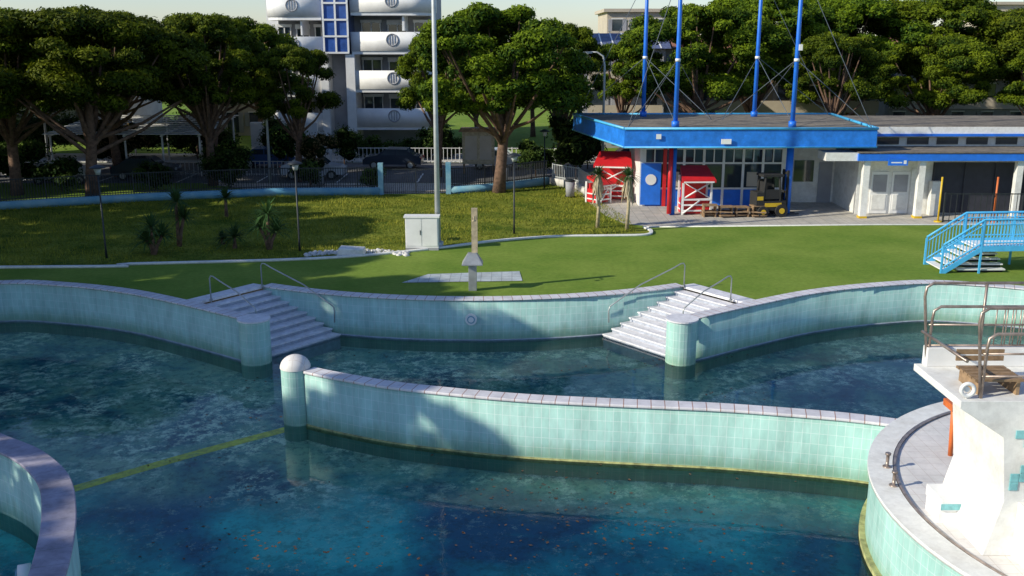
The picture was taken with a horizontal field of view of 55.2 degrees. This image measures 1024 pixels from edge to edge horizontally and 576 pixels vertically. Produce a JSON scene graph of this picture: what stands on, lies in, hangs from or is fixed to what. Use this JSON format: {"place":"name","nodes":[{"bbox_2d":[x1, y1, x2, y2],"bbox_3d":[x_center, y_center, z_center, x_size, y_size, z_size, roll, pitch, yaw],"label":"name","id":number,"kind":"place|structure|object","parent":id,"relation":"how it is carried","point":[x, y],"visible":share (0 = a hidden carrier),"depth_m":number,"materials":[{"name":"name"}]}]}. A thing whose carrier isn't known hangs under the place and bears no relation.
{"place":"outdoors","nodes":[
{"label":"outdoors","id":0,"kind":"place"},
{"bbox_2d":[214,42,270,135],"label":"house","id":1,"kind":"structure","parent":0,"point":[244,118],"depth_m":93.88,"materials":[{"name":"beige paint"}]},
{"bbox_2d":[0,163,595,182],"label":"street","id":2,"kind":"structure","parent":0,"point":[395,176],"depth_m":67.18,"materials":[{"name":"asphalt"}]},
{"bbox_2d":[28,159,101,184],"bbox_3d":[-28.895,-7.487,63.099,4.230,1.450,1.780,-1,14,-3],"label":"parked car","id":3,"kind":"object","parent":2,"relation":"on","point":[79,170],"visible":0.18,"depth_m":62.36,"materials":[{"name":"black metal"}]},
{"bbox_2d":[42,115,238,175],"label":"parking pergola","id":4,"kind":"object","parent":2,"relation":"on","point":[161,131],"visible":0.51,"depth_m":67.78,"materials":[{"name":"white paint"}]},
{"bbox_2d":[109,155,181,180],"bbox_3d":[-24.295,-7.980,65.037,4.230,1.450,1.780,-1,14,-6],"label":"parked car","id":5,"kind":"object","parent":2,"relation":"on","point":[127,165],"visible":0.52,"depth_m":64.15,"materials":[{"name":"paint"}]},
{"bbox_2d":[165,160,290,175],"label":"street railing","id":6,"kind":"object","parent":2,"relation":"on","point":[194,173],"visible":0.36,"depth_m":66.28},
{"bbox_2d":[247,146,294,168],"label":"parked car","id":7,"kind":"object","parent":2,"relation":"on","point":[261,153],"visible":0.3,"depth_m":70.03,"materials":[{"name":"blue paint"}]},
{"bbox_2d":[279,156,346,179],"bbox_3d":[-13.195,-8.029,65.231,4.230,1.450,1.780,0,14,0],"label":"parked car","id":8,"kind":"object","parent":2,"relation":"on","point":[329,165],"visible":0.45,"depth_m":64.49,"materials":[{"name":"silver metal"}]},
{"bbox_2d":[362,147,423,168],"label":"parked car","id":9,"kind":"object","parent":2,"relation":"on","point":[409,157],"visible":0.83,"depth_m":69.56,"materials":[{"name":"paint"}]},
{"bbox_2d":[330,147,555,162],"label":"street railing","id":10,"kind":"object","parent":2,"relation":"on","point":[511,148],"visible":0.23,"depth_m":72.84,"materials":[{"name":"metal"}]},
{"bbox_2d":[458,127,497,173],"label":"notice board","id":11,"kind":"object","parent":2,"relation":"on","point":[478,145],"visible":0.82,"depth_m":66.88,"materials":[{"name":"grey metal"}]},
{"bbox_2d":[583,51,605,150],"bbox_3d":[5.260,-11.028,63.231,1.470,8.248,0.220,0,14,0],"label":"street lamp","id":12,"kind":"object","parent":2,"relation":"on","point":[603,104],"visible":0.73,"depth_m":62.67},
{"bbox_2d":[40,153,596,160],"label":"sidewalk","id":13,"kind":"structure","parent":0,"point":[173,156],"depth_m":76.69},
{"bbox_2d":[0,185,648,265],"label":"lawn","id":14,"kind":"structure","parent":0,"point":[640,230],"depth_m":48.54,"materials":[{"name":"plant"}]},
{"bbox_2d":[89,165,107,257],"bbox_3d":[-17.200,-3.190,41.079,0.643,3.960,0.660,0,14,0],"label":"garden lamp","id":15,"kind":"object","parent":14,"relation":"on","point":[97,169],"visible":1,"depth_m":40.88,"materials":[{"name":"metal"}]},
{"bbox_2d":[125,212,179,254],"bbox_3d":[-15.371,-2.340,41.980,2.436,2.042,2.052,0,14,0],"label":"yucca","id":16,"kind":"object","parent":14,"relation":"on","point":[148,236],"visible":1,"depth_m":41.91,"materials":[{"name":"plant"}]},
{"bbox_2d":[159,186,202,246],"bbox_3d":[-14.809,-3.159,43.519,2.280,2.835,2.096,0,14,0],"label":"yucca","id":17,"kind":"object","parent":14,"relation":"on","point":[175,195],"visible":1,"depth_m":43.45,"materials":[{"name":"plant"}]},
{"bbox_2d":[213,185,239,216],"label":"yucca","id":18,"kind":"object","parent":14,"relation":"on","point":[225,194],"visible":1,"depth_m":50.86,"materials":[{"name":"plant"}]},
{"bbox_2d":[215,221,250,250],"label":"yucca","id":19,"kind":"object","parent":14,"relation":"on","point":[233,233],"visible":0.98,"depth_m":43.32,"materials":[{"name":"plant"}]},
{"bbox_2d":[240,196,295,249],"bbox_3d":[-10.735,-2.845,43.076,2.490,2.475,2.218,-10,17,-34],"label":"yucca","id":20,"kind":"object","parent":14,"relation":"on","point":[260,219],"visible":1,"depth_m":42.90,"materials":[{"name":"plant"}]},
{"bbox_2d":[288,161,302,250],"bbox_3d":[-9.300,-3.534,42.436,0.643,3.960,0.660,0,14,0],"label":"garden lamp","id":21,"kind":"object","parent":14,"relation":"on","point":[294,164],"visible":1,"depth_m":42.27,"materials":[{"name":"metal"}]},
{"bbox_2d":[0,226,652,268],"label":"lawn kerb","id":22,"kind":"structure","parent":14,"relation":"on","point":[120,265],"depth_m":41.10,"materials":[{"name":"white concrete"}]},
{"bbox_2d":[337,245,365,256],"bbox_3d":[-6.898,-1.592,42.104,1.187,0.358,0.700,0,14,0],"label":"memorial stone","id":23,"kind":"object","parent":14,"relation":"on","point":[351,250],"visible":0.98,"depth_m":41.77,"materials":[{"name":"stone"}]},
{"bbox_2d":[304,248,409,256],"bbox_3d":[-6.683,-1.578,42.497,4.585,0.137,1.501,0,14,0],"label":"stone border","id":24,"kind":"object","parent":14,"relation":"on","point":[329,252],"visible":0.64,"depth_m":42.33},
{"bbox_2d":[403,214,439,249],"bbox_3d":[-3.950,-2.450,43.124,1.560,1.520,0.600,0,14,0],"label":"electrical cabinet","id":25,"kind":"object","parent":14,"relation":"on","point":[421,230],"visible":0.99,"depth_m":42.87,"materials":[{"name":"metal"}]},
{"bbox_2d":[431,0,442,245],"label":"floodlight mast","id":26,"kind":"object","parent":14,"relation":"on","point":[436,137],"visible":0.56,"depth_m":42.33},
{"bbox_2d":[412,2,595,192],"bbox_3d":[-0.546,-11.250,58.809,11.220,11.380,13.942,1,14,5],"label":"pine tree","id":27,"kind":"object","parent":14,"relation":"on","point":[486,33],"visible":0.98,"depth_m":54.70,"materials":[{"name":"green plant"}]},
{"bbox_2d":[507,153,520,233],"bbox_3d":[0.100,-4.446,46.228,0.643,3.860,0.660,0,14,0],"label":"garden lamp","id":28,"kind":"object","parent":14,"relation":"on","point":[514,156],"visible":1,"depth_m":46.07,"materials":[{"name":"metal"}]},
{"bbox_2d":[586,165,610,227],"bbox_3d":[4.225,-4.477,47.782,1.522,3.164,1.688,0,14,0],"label":"young palm","id":29,"kind":"object","parent":14,"relation":"on","point":[597,188],"visible":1,"depth_m":47.52,"materials":[{"name":"plant"}]},
{"bbox_2d":[613,165,645,229],"bbox_3d":[5.538,-4.366,47.319,1.532,3.177,1.501,11,18,36],"label":"young palm","id":30,"kind":"object","parent":14,"relation":"on","point":[627,188],"visible":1,"depth_m":47.12,"materials":[{"name":"plant"}]},
{"bbox_2d":[250,0,440,152],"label":"apartment building","id":31,"kind":"structure","parent":0,"point":[364,44],"depth_m":77.86,"materials":[{"name":"white paint"}]},
{"bbox_2d":[402,271,521,282],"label":"shower paving","id":32,"kind":"structure","parent":0,"point":[487,276],"depth_m":38.09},
{"bbox_2d":[138,352,831,575],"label":"floating leaves","id":33,"kind":"object","parent":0,"point":[409,554],"visible":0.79,"depth_m":21.41,"materials":[{"name":"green plant"}]},
{"bbox_2d":[0,332,1023,575],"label":"pool floor","id":34,"kind":"structure","parent":0,"point":[79,409],"depth_m":24.57,"materials":[{"name":"tile"}]},
{"bbox_2d":[0,455,81,575],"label":"tiled wall","id":35,"kind":"structure","parent":34,"relation":"on","point":[20,506],"depth_m":21.52,"materials":[{"name":"tile"}]},
{"bbox_2d":[0,433,76,575],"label":"coping","id":36,"kind":"object","parent":35,"relation":"on","point":[49,474],"visible":1,"depth_m":19.03,"materials":[{"name":"concrete"}]},
{"bbox_2d":[74,427,283,491],"bbox_3d":[-9.486,4.691,25.584,8.161,0.001,0.491,-12,19,-40],"label":"floor marking","id":37,"kind":"object","parent":34,"relation":"on","point":[115,476],"visible":0.72,"depth_m":26.08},
{"bbox_2d":[187,283,340,369],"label":"pool steps","id":38,"kind":"structure","parent":34,"relation":"on","point":[293,330],"depth_m":35.01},
{"bbox_2d":[280,354,310,441],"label":"rounded pier","id":39,"kind":"structure","parent":34,"relation":"on","point":[293,367],"depth_m":26.99,"materials":[{"name":"tile"}]},
{"bbox_2d":[304,374,885,499],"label":"tiled wall","id":40,"kind":"structure","parent":34,"relation":"on","point":[818,447],"depth_m":24.70,"materials":[{"name":"tile"}]},
{"bbox_2d":[306,424,868,487],"bbox_3d":[1.767,4.351,25.240,15.483,0.140,1.092,4,15,14],"label":"waterline algae","id":41,"kind":"object","parent":40,"relation":"attached to","point":[604,463],"visible":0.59,"depth_m":24.82,"materials":[{"name":"plant"}]},
{"bbox_2d":[303,367,896,425],"bbox_3d":[1.767,2.809,24.847,15.484,0.078,1.128,4,15,14],"label":"coping","id":42,"kind":"object","parent":40,"relation":"on","point":[614,402],"visible":0.99,"depth_m":24.55,"materials":[{"name":"tile"}]},
{"bbox_2d":[602,283,754,368],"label":"pool steps","id":43,"kind":"structure","parent":34,"relation":"on","point":[641,335],"depth_m":35.01,"materials":[{"name":"concrete"}]},
{"bbox_2d":[858,402,1023,575],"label":"diving island","id":44,"kind":"structure","parent":34,"relation":"on","point":[902,531],"depth_m":19.60,"materials":[{"name":"tile"}]},
{"bbox_2d":[925,484,962,522],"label":"starting block","id":45,"kind":"structure","parent":44,"relation":"on","point":[943,503],"depth_m":18.47,"materials":[{"name":"white paint"}]},
{"bbox_2d":[914,282,1023,568],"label":"diving platform","id":46,"kind":"structure","parent":44,"relation":"on","point":[980,386],"depth_m":17.39,"materials":[{"name":"white concrete"}]},
{"bbox_2d":[0,47,1023,299],"bbox_3d":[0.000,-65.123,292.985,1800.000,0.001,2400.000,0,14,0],"label":"ground","id":47,"kind":"structure","parent":0,"point":[762,261],"depth_m":40.38,"materials":[{"name":"plant"}]},
{"bbox_2d":[0,138,51,181],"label":"shrub","id":48,"kind":"object","parent":47,"relation":"on","point":[32,151],"visible":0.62,"depth_m":61.33,"materials":[{"name":"green plant"}]},
{"bbox_2d":[0,7,101,195],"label":"pine tree","id":49,"kind":"object","parent":47,"relation":"on","point":[10,132],"visible":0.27,"depth_m":56.10,"materials":[{"name":"green plant"}]},
{"bbox_2d":[31,155,82,190],"bbox_3d":[-27.396,-6.953,59.648,2.960,2.216,3.032,0,14,0],"label":"shrub","id":50,"kind":"object","parent":47,"relation":"on","point":[65,166],"visible":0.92,"depth_m":58.86,"materials":[{"name":"green plant"}]},
{"bbox_2d":[16,96,163,125],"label":"apartment block","id":51,"kind":"structure","parent":47,"relation":"on","point":[153,108],"depth_m":101.02,"materials":[{"name":"grey paint"}]},
{"bbox_2d":[0,4,209,195],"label":"pine tree","id":52,"kind":"object","parent":47,"relation":"on","point":[61,77],"visible":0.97,"depth_m":52.35,"materials":[{"name":"green plant"}]},
{"bbox_2d":[0,110,241,156],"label":"hedge","id":53,"kind":"object","parent":47,"relation":"on","point":[67,120],"visible":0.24,"depth_m":75.61,"materials":[{"name":"green plant"}]},
{"bbox_2d":[96,118,149,161],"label":"dry shrub","id":54,"kind":"object","parent":47,"relation":"on","point":[136,142],"visible":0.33,"depth_m":67.31,"materials":[{"name":"green plant"}]},
{"bbox_2d":[97,43,154,176],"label":"pine tree","id":55,"kind":"object","parent":47,"relation":"on","point":[116,155],"visible":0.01,"depth_m":65.12,"materials":[{"name":"brown plant"}]},
{"bbox_2d":[87,8,171,116],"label":"pine tree","id":56,"kind":"object","parent":47,"relation":"on","point":[136,100],"visible":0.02,"depth_m":75.90,"materials":[{"name":"green plant"}]},
{"bbox_2d":[130,160,173,189],"bbox_3d":[-21.945,-6.886,60.142,2.494,1.842,2.752,0,14,0],"label":"shrub","id":57,"kind":"object","parent":47,"relation":"on","point":[156,167],"visible":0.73,"depth_m":59.66,"materials":[{"name":"green plant"}]},
{"bbox_2d":[0,167,378,209],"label":"park fence","id":58,"kind":"object","parent":47,"relation":"on","point":[285,190],"visible":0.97,"depth_m":56.68,"materials":[{"name":"metal"}]},
{"bbox_2d":[163,109,223,158],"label":"shrub","id":59,"kind":"object","parent":47,"relation":"on","point":[179,142],"visible":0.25,"depth_m":73.27,"materials":[{"name":"green plant"}]},
{"bbox_2d":[136,12,278,185],"bbox_3d":[-18.911,-11.571,61.048,8.927,10.859,9.147,9,17,31],"label":"pine tree","id":60,"kind":"object","parent":47,"relation":"on","point":[243,49],"visible":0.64,"depth_m":59.41,"materials":[{"name":"green plant"}]},
{"bbox_2d":[123,12,313,147],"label":"pine tree","id":61,"kind":"object","parent":47,"relation":"on","point":[268,34],"visible":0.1,"depth_m":70.15,"materials":[{"name":"green plant"}]},
{"bbox_2d":[196,136,241,167],"bbox_3d":[-19.462,-8.853,65.846,3.107,2.846,3.456,0,14,0],"label":"shrub","id":62,"kind":"object","parent":47,"relation":"on","point":[231,144],"visible":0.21,"depth_m":64.94,"materials":[{"name":"green plant"}]},
{"bbox_2d":[200,144,255,187],"bbox_3d":[-17.505,-7.445,60.361,3.380,2.818,3.014,0,14,0],"label":"shrub","id":63,"kind":"object","parent":47,"relation":"on","point":[228,160],"visible":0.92,"depth_m":59.58,"materials":[{"name":"green plant"}]},
{"bbox_2d":[256,116,287,145],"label":"shrub","id":64,"kind":"object","parent":47,"relation":"on","point":[273,122],"visible":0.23,"depth_m":75.01,"materials":[{"name":"green plant"}]},
{"bbox_2d":[266,123,309,160],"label":"shrub","id":65,"kind":"object","parent":47,"relation":"on","point":[282,141],"visible":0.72,"depth_m":68.98,"materials":[{"name":"green plant"}]},
{"bbox_2d":[252,43,344,181],"bbox_3d":[-14.255,-11.039,62.634,6.881,8.961,5.885,6,15,21],"label":"pine tree","id":66,"kind":"object","parent":47,"relation":"on","point":[302,61],"visible":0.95,"depth_m":60.87,"materials":[{"name":"green plant"}]},
{"bbox_2d":[288,159,322,185],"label":"shrub","id":67,"kind":"object","parent":47,"relation":"on","point":[306,164],"visible":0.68,"depth_m":60.27,"materials":[{"name":"green plant"}]},
{"bbox_2d":[26,161,594,162],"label":"street kerb","id":68,"kind":"structure","parent":47,"relation":"on","point":[332,161],"depth_m":73.49,"materials":[{"name":"concrete"}]},
{"bbox_2d":[296,130,337,167],"bbox_3d":[-12.400,-8.265,62.359,2.778,3.423,2.635,0,14,0],"label":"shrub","id":69,"kind":"object","parent":47,"relation":"on","point":[311,148],"visible":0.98,"depth_m":62.29,"materials":[{"name":"green plant"}]},
{"bbox_2d":[204,183,483,193],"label":"footpath","id":70,"kind":"structure","parent":47,"relation":"on","point":[388,187],"depth_m":62.11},
{"bbox_2d":[329,122,361,163],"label":"shrub","id":71,"kind":"object","parent":47,"relation":"on","point":[348,142],"visible":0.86,"depth_m":67.88,"materials":[{"name":"green plant"}]},
{"bbox_2d":[358,166,385,186],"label":"shrub","id":72,"kind":"object","parent":47,"relation":"on","point":[367,176],"visible":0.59,"depth_m":59.74,"materials":[{"name":"green plant"}]},
{"bbox_2d":[355,131,461,157],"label":"hedge","id":73,"kind":"object","parent":47,"relation":"on","point":[371,142],"visible":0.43,"depth_m":75.85,"materials":[{"name":"green plant"}]},
{"bbox_2d":[377,162,450,194],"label":"gate posts","id":74,"kind":"object","parent":47,"relation":"on","point":[381,178],"visible":0.93,"depth_m":58.24,"materials":[{"name":"blue paint"}]},
{"bbox_2d":[383,168,445,193],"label":"park gate","id":75,"kind":"structure","parent":74,"relation":"attached to","point":[416,191],"depth_m":58.42,"materials":[{"name":"metal"}]},
{"bbox_2d":[409,123,454,155],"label":"shrub","id":76,"kind":"object","parent":47,"relation":"on","point":[425,142],"visible":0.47,"depth_m":74.57,"materials":[{"name":"green plant"}]},
{"bbox_2d":[394,33,472,176],"bbox_3d":[-5.375,-12.054,65.050,7.111,9.776,6.082,10,17,35],"label":"pine tree","id":77,"kind":"object","parent":47,"relation":"on","point":[408,98],"visible":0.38,"depth_m":63.42,"materials":[{"name":"green plant"}]},
{"bbox_2d":[462,208,482,290],"bbox_3d":[-1.450,-1.377,35.787,0.760,3.050,0.750,0,14,0],"label":"outdoor shower","id":78,"kind":"object","parent":47,"relation":"on","point":[472,260],"visible":1,"depth_m":35.78,"materials":[{"name":"concrete"}]},
{"bbox_2d":[451,160,549,193],"bbox_3d":[-0.585,-6.863,60.377,7.268,1.580,0.743,-9,17,-33],"label":"park fence","id":79,"kind":"object","parent":47,"relation":"on","point":[488,186],"visible":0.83,"depth_m":60.13,"materials":[{"name":"metal"}]},
{"bbox_2d":[0,280,1023,378],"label":"pool wall","id":80,"kind":"structure","parent":47,"relation":"in","point":[240,342],"depth_m":35.21,"materials":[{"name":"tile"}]},
{"bbox_2d":[516,137,556,176],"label":"shrub","id":81,"kind":"object","parent":47,"relation":"on","point":[530,151],"visible":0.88,"depth_m":65.09,"materials":[{"name":"green plant"}]},
{"bbox_2d":[516,22,611,173],"bbox_3d":[3.244,-12.714,66.358,7.036,10.442,6.867,1,14,4],"label":"pine tree","id":82,"kind":"object","parent":47,"relation":"on","point":[587,42],"visible":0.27,"depth_m":64.42,"materials":[{"name":"green plant"}]},
{"bbox_2d":[551,163,601,203],"bbox_3d":[4.162,-6.343,58.734,1.158,1.380,8.111,-4,15,-16],"label":"path fence","id":83,"kind":"object","parent":47,"relation":"on","point":[579,183],"visible":0.65,"depth_m":60.75,"materials":[{"name":"white stone"}]},
{"bbox_2d":[546,111,611,179],"bbox_3d":[4.417,-9.318,63.854,4.368,4.727,4.227,0,14,0],"label":"laurel tree","id":84,"kind":"object","parent":47,"relation":"on","point":[575,148],"visible":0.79,"depth_m":63.53,"materials":[{"name":"green plant"}]},
{"bbox_2d":[593,40,663,112],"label":"pine tree","id":85,"kind":"object","parent":47,"relation":"on","point":[622,91],"visible":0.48,"depth_m":75.35,"materials":[{"name":"green plant"}]},
{"bbox_2d":[595,9,665,32],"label":"apartment block","id":86,"kind":"structure","parent":47,"relation":"on","point":[611,20],"depth_m":108.01,"materials":[{"name":"beige paint"}]},
{"bbox_2d":[611,3,802,112],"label":"pine tree","id":87,"kind":"object","parent":47,"relation":"on","point":[737,26],"visible":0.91,"depth_m":69.89,"materials":[{"name":"green plant"}]},
{"bbox_2d":[673,0,838,112],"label":"pine tree","id":88,"kind":"object","parent":47,"relation":"on","point":[788,9],"visible":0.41,"depth_m":74.02,"materials":[{"name":"green plant"}]},
{"bbox_2d":[663,39,878,115],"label":"apartment block","id":89,"kind":"structure","parent":47,"relation":"on","point":[771,103],"depth_m":87.43,"materials":[{"name":"beige paint"}]},
{"bbox_2d":[646,224,981,227],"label":"paving kerb","id":90,"kind":"structure","parent":47,"relation":"on","point":[796,225],"depth_m":48.67,"materials":[{"name":"white concrete"}]},
{"bbox_2d":[783,31,883,115],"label":"pine tree","id":91,"kind":"object","parent":47,"relation":"on","point":[822,48],"visible":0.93,"depth_m":68.38,"materials":[{"name":"green plant"}]},
{"bbox_2d":[771,0,932,112],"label":"pine tree","id":92,"kind":"object","parent":47,"relation":"on","point":[847,16],"visible":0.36,"depth_m":76.34,"materials":[{"name":"green plant"}]},
{"bbox_2d":[791,116,1023,217],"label":"changing rooms building","id":93,"kind":"structure","parent":47,"relation":"on","point":[970,154],"depth_m":51.77,"materials":[{"name":"paint"}]},
{"bbox_2d":[851,0,1015,114],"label":"pine tree","id":94,"kind":"object","parent":47,"relation":"on","point":[953,15],"visible":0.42,"depth_m":75.89,"materials":[{"name":"green plant"}]},
{"bbox_2d":[869,32,1008,115],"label":"pine tree","id":95,"kind":"object","parent":47,"relation":"on","point":[957,52],"visible":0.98,"depth_m":71.20,"materials":[{"name":"green plant"}]},
{"bbox_2d":[876,39,1023,115],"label":"apartment block","id":96,"kind":"structure","parent":47,"relation":"on","point":[990,107],"depth_m":94.62,"materials":[{"name":"grey paint"}]},
{"bbox_2d":[923,211,1023,273],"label":"footbridge","id":97,"kind":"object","parent":47,"relation":"on","point":[967,261],"visible":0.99,"depth_m":39.23,"materials":[{"name":"blue paint"}]},
{"bbox_2d":[959,2,1023,33],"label":"apartment block","id":98,"kind":"structure","parent":47,"relation":"on","point":[1003,6],"depth_m":123.05,"materials":[{"name":"beige paint"}]},
{"bbox_2d":[965,7,1023,93],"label":"pine tree","id":99,"kind":"object","parent":47,"relation":"on","point":[1008,23],"visible":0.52,"depth_m":72.64,"materials":[{"name":"green plant"}]},
{"bbox_2d":[992,48,1023,115],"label":"pine tree","id":100,"kind":"object","parent":47,"relation":"on","point":[1012,93],"visible":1,"depth_m":68.42,"materials":[{"name":"green plant"}]},
{"bbox_2d":[0,0,1023,303],"label":"sky","id":101,"kind":"structure","parent":0,"point":[581,13],"materials":[{"name":"white"}]},
{"bbox_2d":[572,33,670,147],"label":"blue roofed house","id":102,"kind":"structure","parent":0,"point":[656,105],"depth_m":82.48,"materials":[{"name":"grey paint"}]},
{"bbox_2d":[574,189,1023,225],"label":"paving","id":103,"kind":"structure","parent":0,"point":[820,213],"depth_m":50.95,"materials":[{"name":"concrete"}]},
{"bbox_2d":[585,175,616,202],"bbox_3d":[5.003,-5.561,55.414,1.200,1.500,1.420,-12,18,-39],"label":"toy ride kiosk","id":104,"kind":"object","parent":103,"relation":"on","point":[588,192],"visible":0.57,"depth_m":55.45,"materials":[{"name":"red paint"}]},
{"bbox_2d":[593,151,631,198],"bbox_3d":[5.868,-6.479,56.590,2.200,2.700,1.420,3,15,11],"label":"toy ride kiosk","id":105,"kind":"object","parent":103,"relation":"on","point":[613,162],"visible":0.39,"depth_m":56.46,"materials":[{"name":"red paint"}]},
{"bbox_2d":[677,165,715,214],"bbox_3d":[9.708,-5.151,51.765,1.800,2.500,1.420,-1,14,-3],"label":"toy ride kiosk","id":106,"kind":"object","parent":103,"relation":"on","point":[696,180],"visible":0.91,"depth_m":51.69,"materials":[{"name":"red paint"}]},
{"bbox_2d":[572,0,878,214],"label":"pool pavilion","id":107,"kind":"structure","parent":103,"relation":"on","point":[735,153],"depth_m":53.70,"materials":[{"name":"blue paint"}]},
{"bbox_2d":[700,203,766,216],"bbox_3d":[11.596,-4.048,51.133,3.371,0.674,1.042,0,14,0],"label":"wooden bench stack","id":108,"kind":"object","parent":103,"relation":"on","point":[736,213],"visible":0.96,"depth_m":50.99,"materials":[{"name":"brown wood"}]},
{"bbox_2d":[749,169,798,217],"bbox_3d":[13.821,-4.987,51.307,2.450,2.392,1.280,-2,14,-8],"label":"forklift","id":109,"kind":"object","parent":103,"relation":"on","point":[767,196],"visible":0.97,"depth_m":50.92,"materials":[{"name":"yellow paint"}]},
{"bbox_2d":[942,192,1023,221],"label":"barrier","id":110,"kind":"object","parent":103,"relation":"on","point":[943,220],"visible":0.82,"depth_m":49.36,"materials":[{"name":"metal"}]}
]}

